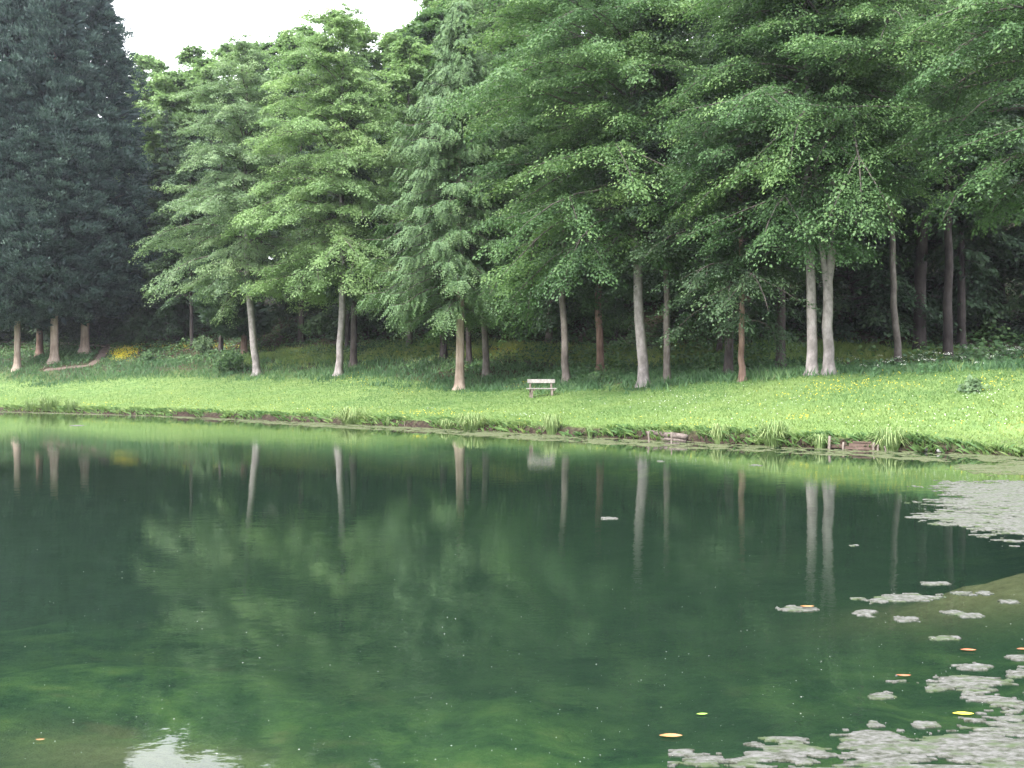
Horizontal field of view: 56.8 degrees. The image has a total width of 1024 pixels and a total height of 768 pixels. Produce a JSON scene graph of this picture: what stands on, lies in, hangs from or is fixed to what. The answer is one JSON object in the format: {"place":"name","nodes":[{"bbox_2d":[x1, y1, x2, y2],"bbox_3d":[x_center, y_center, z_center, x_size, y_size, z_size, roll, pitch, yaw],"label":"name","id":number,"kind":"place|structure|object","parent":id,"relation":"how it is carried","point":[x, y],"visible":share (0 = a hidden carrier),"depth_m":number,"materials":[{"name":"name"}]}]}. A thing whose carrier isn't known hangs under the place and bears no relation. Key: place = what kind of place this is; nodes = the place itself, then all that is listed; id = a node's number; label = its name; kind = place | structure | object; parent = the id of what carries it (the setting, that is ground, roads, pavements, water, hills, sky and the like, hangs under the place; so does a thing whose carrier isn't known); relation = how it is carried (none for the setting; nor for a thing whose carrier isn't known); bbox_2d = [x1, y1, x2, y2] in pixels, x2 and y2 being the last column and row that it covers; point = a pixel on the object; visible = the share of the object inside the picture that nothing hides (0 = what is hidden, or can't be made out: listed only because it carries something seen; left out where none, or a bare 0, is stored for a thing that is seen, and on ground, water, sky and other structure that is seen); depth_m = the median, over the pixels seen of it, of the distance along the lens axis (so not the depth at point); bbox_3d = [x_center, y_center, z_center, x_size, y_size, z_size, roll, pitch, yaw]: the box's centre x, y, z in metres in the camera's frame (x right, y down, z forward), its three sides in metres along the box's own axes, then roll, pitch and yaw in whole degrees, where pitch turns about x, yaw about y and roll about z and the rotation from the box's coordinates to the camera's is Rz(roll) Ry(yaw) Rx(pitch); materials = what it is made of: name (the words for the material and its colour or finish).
{"place":"outdoors","nodes":[
{"label":"outdoors","id":0,"kind":"place"},
{"bbox_2d":[85,0,746,256],"label":"sky","id":1,"kind":"structure","parent":0,"point":[161,27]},
{"bbox_2d":[0,217,1023,767],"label":"ground","id":2,"kind":"structure","parent":0,"point":[512,631],"depth_m":10.96,"materials":[{"name":"plant"}]},
{"bbox_2d":[0,0,94,371],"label":"cypress tree","id":3,"kind":"object","parent":2,"relation":"on","point":[10,10],"visible":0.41,"depth_m":78.71,"materials":[{"name":"green plant"}]},
{"bbox_2d":[32,395,70,410],"bbox_3d":[-30.582,1.232,62.447,3.574,1.100,3.090,0,0,0],"label":"grass tuft","id":4,"kind":"object","parent":2,"relation":"on","point":[49,404],"visible":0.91,"depth_m":62.23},
{"bbox_2d":[20,317,101,343],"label":"beech tree","id":5,"kind":"object","parent":2,"relation":"on","point":[63,330],"visible":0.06,"depth_m":91.76,"materials":[{"name":"green plant"}]},
{"bbox_2d":[0,0,135,363],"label":"cypress tree","id":6,"kind":"object","parent":2,"relation":"on","point":[52,23],"visible":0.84,"depth_m":79.28,"materials":[{"name":"green plant"}]},
{"bbox_2d":[28,317,112,344],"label":"beech tree","id":7,"kind":"object","parent":2,"relation":"on","point":[70,335],"visible":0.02,"depth_m":92.17,"materials":[{"name":"green plant"}]},
{"bbox_2d":[12,0,174,353],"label":"cypress tree","id":8,"kind":"object","parent":2,"relation":"on","point":[116,65],"visible":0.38,"depth_m":83.94,"materials":[{"name":"green plant"}]},
{"bbox_2d":[48,293,141,339],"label":"beech tree","id":9,"kind":"object","parent":2,"relation":"on","point":[92,328],"visible":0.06,"depth_m":90.74,"materials":[{"name":"green plant"}]},
{"bbox_2d":[99,246,162,346],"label":"beech tree","id":10,"kind":"object","parent":2,"relation":"on","point":[116,339],"visible":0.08,"depth_m":88.95,"materials":[{"name":"green plant"}]},
{"bbox_2d":[98,52,164,177],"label":"beech tree","id":11,"kind":"object","parent":2,"relation":"on","point":[143,62],"visible":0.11,"depth_m":111.40,"materials":[{"name":"green plant"}]},
{"bbox_2d":[95,250,194,336],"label":"beech tree","id":12,"kind":"object","parent":2,"relation":"on","point":[114,323],"visible":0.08,"depth_m":88.45,"materials":[{"name":"green plant"}]},
{"bbox_2d":[120,154,172,284],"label":"beech tree","id":13,"kind":"object","parent":2,"relation":"on","point":[149,198],"visible":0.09,"depth_m":91.36,"materials":[{"name":"green plant"}]},
{"bbox_2d":[111,260,182,343],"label":"beech tree","id":14,"kind":"object","parent":2,"relation":"on","point":[142,330],"visible":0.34,"depth_m":87.25,"materials":[{"name":"green plant"}]},
{"bbox_2d":[113,69,198,322],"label":"beech tree","id":15,"kind":"object","parent":2,"relation":"on","point":[171,79],"visible":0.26,"depth_m":94.80,"materials":[{"name":"green plant"}]},
{"bbox_2d":[141,56,184,121],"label":"beech tree","id":16,"kind":"object","parent":2,"relation":"on","point":[161,64],"visible":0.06,"depth_m":117.66,"materials":[{"name":"green plant"}]},
{"bbox_2d":[136,108,192,343],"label":"conifer tree","id":17,"kind":"object","parent":2,"relation":"on","point":[168,164],"visible":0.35,"depth_m":87.59,"materials":[{"name":"green plant"}]},
{"bbox_2d":[138,139,209,349],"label":"beech tree","id":18,"kind":"object","parent":2,"relation":"on","point":[167,262],"visible":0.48,"depth_m":83.64,"materials":[{"name":"green plant"}]},
{"bbox_2d":[144,272,210,340],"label":"beech tree","id":19,"kind":"object","parent":2,"relation":"on","point":[173,327],"visible":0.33,"depth_m":87.20,"materials":[{"name":"green plant"}]},
{"bbox_2d":[138,42,222,170],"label":"beech tree","id":20,"kind":"object","parent":2,"relation":"on","point":[185,55],"visible":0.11,"depth_m":103.22,"materials":[{"name":"green plant"}]},
{"bbox_2d":[158,103,242,331],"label":"beech tree","id":21,"kind":"object","parent":2,"relation":"on","point":[204,138],"visible":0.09,"depth_m":89.05,"materials":[{"name":"green plant"}]},
{"bbox_2d":[148,56,254,246],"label":"beech tree","id":22,"kind":"object","parent":2,"relation":"on","point":[200,70],"visible":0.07,"depth_m":95.46,"materials":[{"name":"green plant"}]},
{"bbox_2d":[192,335,214,353],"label":"shrub","id":23,"kind":"object","parent":2,"relation":"on","point":[204,346],"visible":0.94,"depth_m":80.53,"materials":[{"name":"green plant"}]},
{"bbox_2d":[188,111,252,352],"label":"conifer tree","id":24,"kind":"object","parent":2,"relation":"on","point":[221,340],"visible":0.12,"depth_m":79.86,"materials":[{"name":"green plant"}]},
{"bbox_2d":[129,34,312,375],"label":"beech tree","id":25,"kind":"object","parent":2,"relation":"on","point":[238,111],"visible":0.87,"depth_m":67.95,"materials":[{"name":"green plant"}]},
{"bbox_2d":[207,40,239,105],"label":"beech tree","id":26,"kind":"object","parent":2,"relation":"on","point":[221,50],"visible":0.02,"depth_m":107.41,"materials":[{"name":"green plant"}]},
{"bbox_2d":[186,204,278,353],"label":"tree","id":27,"kind":"object","parent":2,"relation":"on","point":[264,319],"visible":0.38,"depth_m":75.69,"materials":[{"name":"green plant"}]},
{"bbox_2d":[213,347,251,371],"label":"shrub","id":28,"kind":"object","parent":2,"relation":"on","point":[233,363],"visible":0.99,"depth_m":71.28,"materials":[{"name":"green plant"}]},
{"bbox_2d":[247,124,286,335],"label":"conifer tree","id":29,"kind":"object","parent":2,"relation":"on","point":[274,233],"visible":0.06,"depth_m":85.74,"materials":[{"name":"green plant"}]},
{"bbox_2d":[225,28,309,311],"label":"beech tree","id":30,"kind":"object","parent":2,"relation":"on","point":[267,46],"visible":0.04,"depth_m":95.01,"materials":[{"name":"green plant"}]},
{"bbox_2d":[256,84,296,317],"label":"beech tree","id":31,"kind":"object","parent":2,"relation":"on","point":[285,94],"visible":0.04,"depth_m":90.77,"materials":[{"name":"green plant"}]},
{"bbox_2d":[235,23,322,312],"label":"beech tree","id":32,"kind":"object","parent":2,"relation":"on","point":[302,30],"visible":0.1,"depth_m":90.89,"materials":[{"name":"green plant"}]},
{"bbox_2d":[265,71,327,344],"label":"conifer tree","id":33,"kind":"object","parent":2,"relation":"on","point":[301,311],"visible":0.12,"depth_m":79.83,"materials":[{"name":"green plant"}]},
{"bbox_2d":[256,193,345,337],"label":"beech tree","id":34,"kind":"object","parent":2,"relation":"on","point":[291,310],"visible":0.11,"depth_m":84.14,"materials":[{"name":"green plant"}]},
{"bbox_2d":[297,316,337,338],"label":"shrub","id":35,"kind":"object","parent":2,"relation":"on","point":[321,328],"visible":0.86,"depth_m":79.42,"materials":[{"name":"green plant"}]},
{"bbox_2d":[215,2,421,376],"bbox_3d":[-12.509,-13.053,63.583,13.311,25.687,14.786,0,0,-35],"label":"beech tree","id":36,"kind":"object","parent":2,"relation":"on","point":[322,126],"visible":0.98,"depth_m":62.98,"materials":[{"name":"green plant"}]},
{"bbox_2d":[292,23,389,246],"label":"beech tree","id":37,"kind":"object","parent":2,"relation":"on","point":[365,36],"visible":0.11,"depth_m":84.64,"materials":[{"name":"green plant"}]},
{"bbox_2d":[315,70,382,348],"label":"conifer tree","id":38,"kind":"object","parent":2,"relation":"on","point":[347,327],"visible":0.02,"depth_m":74.69,"materials":[{"name":"green plant"}]},
{"bbox_2d":[306,51,393,367],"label":"conifer tree","id":39,"kind":"object","parent":2,"relation":"on","point":[352,302],"visible":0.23,"depth_m":66.46,"materials":[{"name":"green plant"}]},
{"bbox_2d":[326,406,382,424],"bbox_3d":[-7.205,1.455,43.080,3.099,0.879,3.274,0,0,-37],"label":"grass tuft","id":40,"kind":"object","parent":2,"relation":"on","point":[350,416],"visible":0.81,"depth_m":42.84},
{"bbox_2d":[305,230,407,341],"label":"beech tree","id":41,"kind":"object","parent":2,"relation":"on","point":[361,321],"visible":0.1,"depth_m":76.89,"materials":[{"name":"green plant"}]},
{"bbox_2d":[314,62,409,339],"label":"beech tree","id":42,"kind":"object","parent":2,"relation":"on","point":[379,221],"visible":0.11,"depth_m":76.40,"materials":[{"name":"green plant"}]},
{"bbox_2d":[364,311,406,335],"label":"shrub","id":43,"kind":"object","parent":2,"relation":"on","point":[380,330],"visible":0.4,"depth_m":76.97,"materials":[{"name":"green plant"}]},
{"bbox_2d":[372,25,406,74],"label":"beech tree","id":44,"kind":"object","parent":2,"relation":"on","point":[387,39],"visible":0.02,"depth_m":83.41,"materials":[{"name":"green plant"}]},
{"bbox_2d":[363,34,442,343],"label":"beech tree","id":45,"kind":"object","parent":2,"relation":"on","point":[413,71],"visible":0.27,"depth_m":71.15,"materials":[{"name":"green plant"}]},
{"bbox_2d":[370,30,435,319],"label":"beech tree","id":46,"kind":"object","parent":2,"relation":"on","point":[403,36],"visible":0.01,"depth_m":77.06,"materials":[{"name":"green plant"}]},
{"bbox_2d":[360,4,447,321],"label":"beech tree","id":47,"kind":"object","parent":2,"relation":"on","point":[429,27],"visible":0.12,"depth_m":76.76,"materials":[{"name":"green plant"}]},
{"bbox_2d":[373,0,458,108],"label":"beech tree","id":48,"kind":"object","parent":2,"relation":"on","point":[425,4],"visible":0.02,"depth_m":83.66,"materials":[{"name":"green plant"}]},
{"bbox_2d":[399,42,448,358],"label":"conifer tree","id":49,"kind":"object","parent":2,"relation":"on","point":[443,349],"visible":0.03,"depth_m":65.59,"materials":[{"name":"green plant"}]},
{"bbox_2d":[352,0,532,389],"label":"cedar tree","id":50,"kind":"object","parent":2,"relation":"on","point":[456,272],"visible":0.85,"depth_m":53.01,"materials":[{"name":"green plant"}]},
{"bbox_2d":[392,53,536,363],"bbox_3d":[-2.891,-11.799,63.745,10.446,21.645,10.677,0,0,-43],"label":"beech tree","id":51,"kind":"object","parent":2,"relation":"on","point":[468,348],"visible":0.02,"depth_m":63.09,"materials":[{"name":"green plant"}]},
{"bbox_2d":[448,412,496,430],"bbox_3d":[-1.543,1.496,37.254,2.863,0.759,2.388,0,0,0],"label":"grass tuft","id":52,"kind":"object","parent":2,"relation":"on","point":[470,424],"visible":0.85,"depth_m":37.00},
{"bbox_2d":[414,0,533,327],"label":"beech tree","id":53,"kind":"object","parent":2,"relation":"on","point":[506,108],"visible":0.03,"depth_m":72.19,"materials":[{"name":"green plant"}]},
{"bbox_2d":[405,0,548,376],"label":"beech tree","id":54,"kind":"object","parent":2,"relation":"on","point":[485,342],"visible":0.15,"depth_m":57.55,"materials":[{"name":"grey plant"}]},
{"bbox_2d":[414,161,554,337],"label":"beech tree","id":55,"kind":"object","parent":2,"relation":"on","point":[518,183],"visible":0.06,"depth_m":68.83,"materials":[{"name":"green plant"}]},
{"bbox_2d":[0,339,1023,394],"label":"tall grass","id":56,"kind":"structure","parent":2,"relation":"on","point":[631,378],"depth_m":59.41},
{"bbox_2d":[0,225,1023,381],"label":"undergrowth","id":57,"kind":"object","parent":2,"relation":"on","point":[973,352],"visible":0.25,"depth_m":58.56,"materials":[{"name":"green plant"}]},
{"bbox_2d":[1,404,1023,456],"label":"bank grass","id":58,"kind":"structure","parent":2,"relation":"on","point":[912,437],"depth_m":31.63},
{"bbox_2d":[504,314,568,341],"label":"shrub","id":59,"kind":"object","parent":2,"relation":"on","point":[518,333],"visible":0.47,"depth_m":65.42,"materials":[{"name":"green plant"}]},
{"bbox_2d":[447,147,631,326],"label":"beech tree","id":60,"kind":"object","parent":2,"relation":"on","point":[578,311],"visible":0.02,"depth_m":68.21,"materials":[{"name":"green plant"}]},
{"bbox_2d":[447,0,643,381],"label":"beech tree","id":61,"kind":"object","parent":2,"relation":"on","point":[514,153],"visible":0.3,"depth_m":51.04,"materials":[{"name":"green plant"}]},
{"bbox_2d":[539,413,565,434],"bbox_3d":[1.451,1.448,34.132,1.343,0.801,1.127,0,0,-19],"label":"grass tuft","id":62,"kind":"object","parent":2,"relation":"on","point":[552,424],"visible":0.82,"depth_m":33.97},
{"bbox_2d":[83,342,1022,431],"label":"buttercups","id":63,"kind":"object","parent":2,"relation":"on","point":[122,355],"visible":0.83,"depth_m":53.79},
{"bbox_2d":[499,0,643,343],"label":"beech tree","id":64,"kind":"object","parent":2,"relation":"on","point":[548,335],"visible":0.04,"depth_m":64.74,"materials":[{"name":"green plant"}]},
{"bbox_2d":[522,0,657,372],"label":"conifer tree","id":65,"kind":"object","parent":2,"relation":"on","point":[599,325],"visible":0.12,"depth_m":53.78,"materials":[{"name":"green plant"}]},
{"bbox_2d":[418,0,778,387],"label":"beech tree","id":66,"kind":"object","parent":2,"relation":"on","point":[605,53],"visible":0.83,"depth_m":43.97,"materials":[{"name":"green plant"}]},
{"bbox_2d":[585,309,634,340],"bbox_3d":[6.705,-4.005,62.588,3.936,2.615,3.108,0,0,0],"label":"shrub","id":67,"kind":"object","parent":2,"relation":"on","point":[614,328],"visible":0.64,"depth_m":62.48,"materials":[{"name":"green plant"}]},
{"bbox_2d":[548,0,745,382],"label":"beech tree","id":68,"kind":"object","parent":2,"relation":"on","point":[652,97],"visible":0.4,"depth_m":45.46,"materials":[{"name":"green plant"}]},
{"bbox_2d":[629,235,745,335],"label":"beech tree","id":69,"kind":"object","parent":2,"relation":"on","point":[673,313],"visible":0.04,"depth_m":61.33,"materials":[{"name":"green plant"}]},
{"bbox_2d":[641,5,733,122],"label":"beech tree","id":70,"kind":"object","parent":2,"relation":"on","point":[702,31],"visible":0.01,"depth_m":77.66,"materials":[{"name":"green plant"}]},
{"bbox_2d":[643,37,766,351],"bbox_3d":[11.479,-10.549,54.282,9.143,18.536,8.945,0,0,-28],"label":"beech tree","id":71,"kind":"object","parent":2,"relation":"on","point":[719,345],"visible":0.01,"depth_m":54.03,"materials":[{"name":"green plant"}]},
{"bbox_2d":[672,0,778,374],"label":"conifer tree","id":72,"kind":"object","parent":2,"relation":"on","point":[728,358],"visible":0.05,"depth_m":45.83,"materials":[{"name":"green plant"}]},
{"bbox_2d":[610,22,858,381],"bbox_3d":[9.842,-7.859,41.043,10.186,16.293,8.135,0,0,-19],"label":"beech tree","id":73,"kind":"object","parent":2,"relation":"on","point":[740,286],"visible":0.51,"depth_m":40.85,"materials":[{"name":"green plant"}]},
{"bbox_2d":[752,419,797,446],"bbox_3d":[7.636,1.420,27.444,1.904,0.773,1.575,0,0,-24],"label":"grass tuft","id":74,"kind":"object","parent":2,"relation":"on","point":[769,431],"visible":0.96,"depth_m":27.26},
{"bbox_2d":[706,194,860,342],"bbox_3d":[15.621,-6.749,54.904,9.894,10.192,7.787,0,0,17],"label":"beech tree","id":75,"kind":"object","parent":2,"relation":"on","point":[789,316],"visible":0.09,"depth_m":54.24,"materials":[{"name":"green plant"}]},
{"bbox_2d":[647,0,940,375],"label":"beech tree","id":76,"kind":"object","parent":2,"relation":"on","point":[808,246],"visible":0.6,"depth_m":37.75,"materials":[{"name":"green plant"}]},
{"bbox_2d":[700,2,923,367],"bbox_3d":[14.057,-11.541,47.128,11.227,22.127,9.873,0,0,3],"label":"beech tree","id":77,"kind":"object","parent":2,"relation":"on","point":[782,314],"visible":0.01,"depth_m":46.83,"materials":[{"name":"green plant"}]},
{"bbox_2d":[628,0,1023,375],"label":"beech tree","id":78,"kind":"object","parent":2,"relation":"on","point":[891,14],"visible":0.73,"depth_m":36.41,"materials":[{"name":"green plant"}]},
{"bbox_2d":[828,436,876,449],"bbox_3d":[9.342,1.772,26.051,1.288,0.663,0.150,0,0,31],"label":"plank revetment","id":79,"kind":"object","parent":2,"relation":"on","point":[854,445],"visible":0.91,"depth_m":26.01,"materials":[{"name":"brown wood"}]},
{"bbox_2d":[771,184,961,343],"bbox_3d":[19.705,-7.469,52.360,9.344,12.230,11.873,0,0,-9],"label":"beech tree","id":80,"kind":"object","parent":2,"relation":"on","point":[872,284],"visible":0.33,"depth_m":51.60,"materials":[{"name":"green plant"}]},
{"bbox_2d":[750,0,992,363],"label":"beech tree","id":81,"kind":"object","parent":2,"relation":"on","point":[895,319],"visible":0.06,"depth_m":47.10,"materials":[{"name":"green plant"}]},
{"bbox_2d":[864,426,914,450],"bbox_3d":[10.268,1.493,25.684,1.770,0.732,1.635,0,0,0],"label":"grass tuft","id":82,"kind":"object","parent":2,"relation":"on","point":[883,440],"visible":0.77,"depth_m":25.51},
{"bbox_2d":[834,156,1023,345],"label":"beech tree","id":83,"kind":"object","parent":2,"relation":"on","point":[911,256],"visible":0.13,"depth_m":52.77,"materials":[{"name":"green plant"}]},
{"bbox_2d":[838,343,1023,375],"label":"cow parsley","id":84,"kind":"object","parent":2,"relation":"on","point":[922,366],"depth_m":37.63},
{"bbox_2d":[841,0,1023,357],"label":"beech tree","id":85,"kind":"object","parent":2,"relation":"on","point":[914,209],"visible":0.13,"depth_m":47.20,"materials":[{"name":"green plant"}]},
{"bbox_2d":[846,149,1023,344],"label":"beech tree","id":86,"kind":"object","parent":2,"relation":"on","point":[974,297],"visible":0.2,"depth_m":51.55,"materials":[{"name":"green plant"}]},
{"bbox_2d":[859,0,1023,350],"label":"beech tree","id":87,"kind":"object","parent":2,"relation":"on","point":[919,333],"visible":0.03,"depth_m":49.54,"materials":[{"name":"green plant"}]},
{"bbox_2d":[866,0,1023,241],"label":"beech tree","id":88,"kind":"object","parent":2,"relation":"on","point":[1012,87],"visible":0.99,"depth_m":32.62,"materials":[{"name":"green plant"}]},
{"bbox_2d":[900,29,1019,349],"bbox_3d":[23.633,-11.989,50.167,5.288,20.920,5.720,0,0,-40],"label":"conifer tree","id":89,"kind":"object","parent":2,"relation":"on","point":[959,236],"visible":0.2,"depth_m":49.76,"materials":[{"name":"green plant"}]},
{"bbox_2d":[957,374,990,393],"bbox_3d":[15.262,0.049,31.417,0.879,0.776,0.874,0,0,-25],"label":"shrub","id":90,"kind":"object","parent":2,"relation":"on","point":[970,384],"visible":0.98,"depth_m":31.28,"materials":[{"name":"green plant"}]},
{"bbox_2d":[968,167,1023,342],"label":"beech tree","id":91,"kind":"object","parent":2,"relation":"on","point":[1003,308],"visible":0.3,"depth_m":51.69,"materials":[{"name":"green plant"}]},
{"bbox_2d":[985,44,1023,253],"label":"conifer tree","id":92,"kind":"object","parent":2,"relation":"on","point":[1014,230],"visible":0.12,"depth_m":50.56,"materials":[{"name":"green plant"}]},
{"bbox_2d":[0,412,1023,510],"bbox_3d":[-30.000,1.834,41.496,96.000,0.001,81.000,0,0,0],"label":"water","id":93,"kind":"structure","parent":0,"point":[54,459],"depth_m":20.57,"materials":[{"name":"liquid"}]},
{"bbox_2d":[0,411,1023,461],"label":"pond scum","id":94,"kind":"object","parent":93,"relation":"on","point":[991,458],"visible":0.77,"depth_m":29.11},
{"bbox_2d":[667,749,728,767],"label":"algae mat","id":95,"kind":"object","parent":93,"relation":"on","point":[700,760],"visible":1,"depth_m":4.42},
{"bbox_2d":[725,692,1023,767],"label":"algae mat","id":96,"kind":"object","parent":93,"relation":"on","point":[992,745],"visible":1,"depth_m":4.54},
{"bbox_2d":[863,593,945,604],"bbox_3d":[3.234,1.764,7.823,0.790,0.016,0.319,0,0,-10],"label":"algae mat","id":97,"kind":"object","parent":93,"relation":"on","point":[899,598],"visible":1,"depth_m":7.76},
{"bbox_2d":[886,675,1018,693],"bbox_3d":[2.594,1.759,5.566,0.760,0.017,0.320,0,0,0],"label":"algae mat","id":98,"kind":"object","parent":93,"relation":"on","point":[948,683],"visible":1,"depth_m":5.56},
{"bbox_2d":[905,480,1023,546],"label":"algae mat","id":99,"kind":"object","parent":93,"relation":"on","point":[999,519],"visible":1,"depth_m":13.45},
{"bbox_2d":[951,662,993,671],"bbox_3d":[2.876,1.760,5.903,0.254,0.016,0.163,0,0,0],"label":"algae mat","id":100,"kind":"object","parent":93,"relation":"on","point":[974,666],"visible":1,"depth_m":5.88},
{"bbox_2d":[945,462,1023,474],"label":"algae mat","id":101,"kind":"object","parent":93,"relation":"on","point":[995,469],"visible":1,"depth_m":19.98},
{"bbox_2d":[956,688,1023,715],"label":"algae mat","id":102,"kind":"object","parent":93,"relation":"on","point":[1005,704],"visible":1,"depth_m":5.25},
{"bbox_2d":[0,367,1023,451],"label":"lawn grass","id":103,"kind":"structure","parent":0,"point":[580,423],"depth_m":37.16,"materials":[{"name":"plant"}]},
{"bbox_2d":[241,335,965,371],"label":"clearing grass","id":104,"kind":"structure","parent":0,"point":[839,352],"depth_m":61.46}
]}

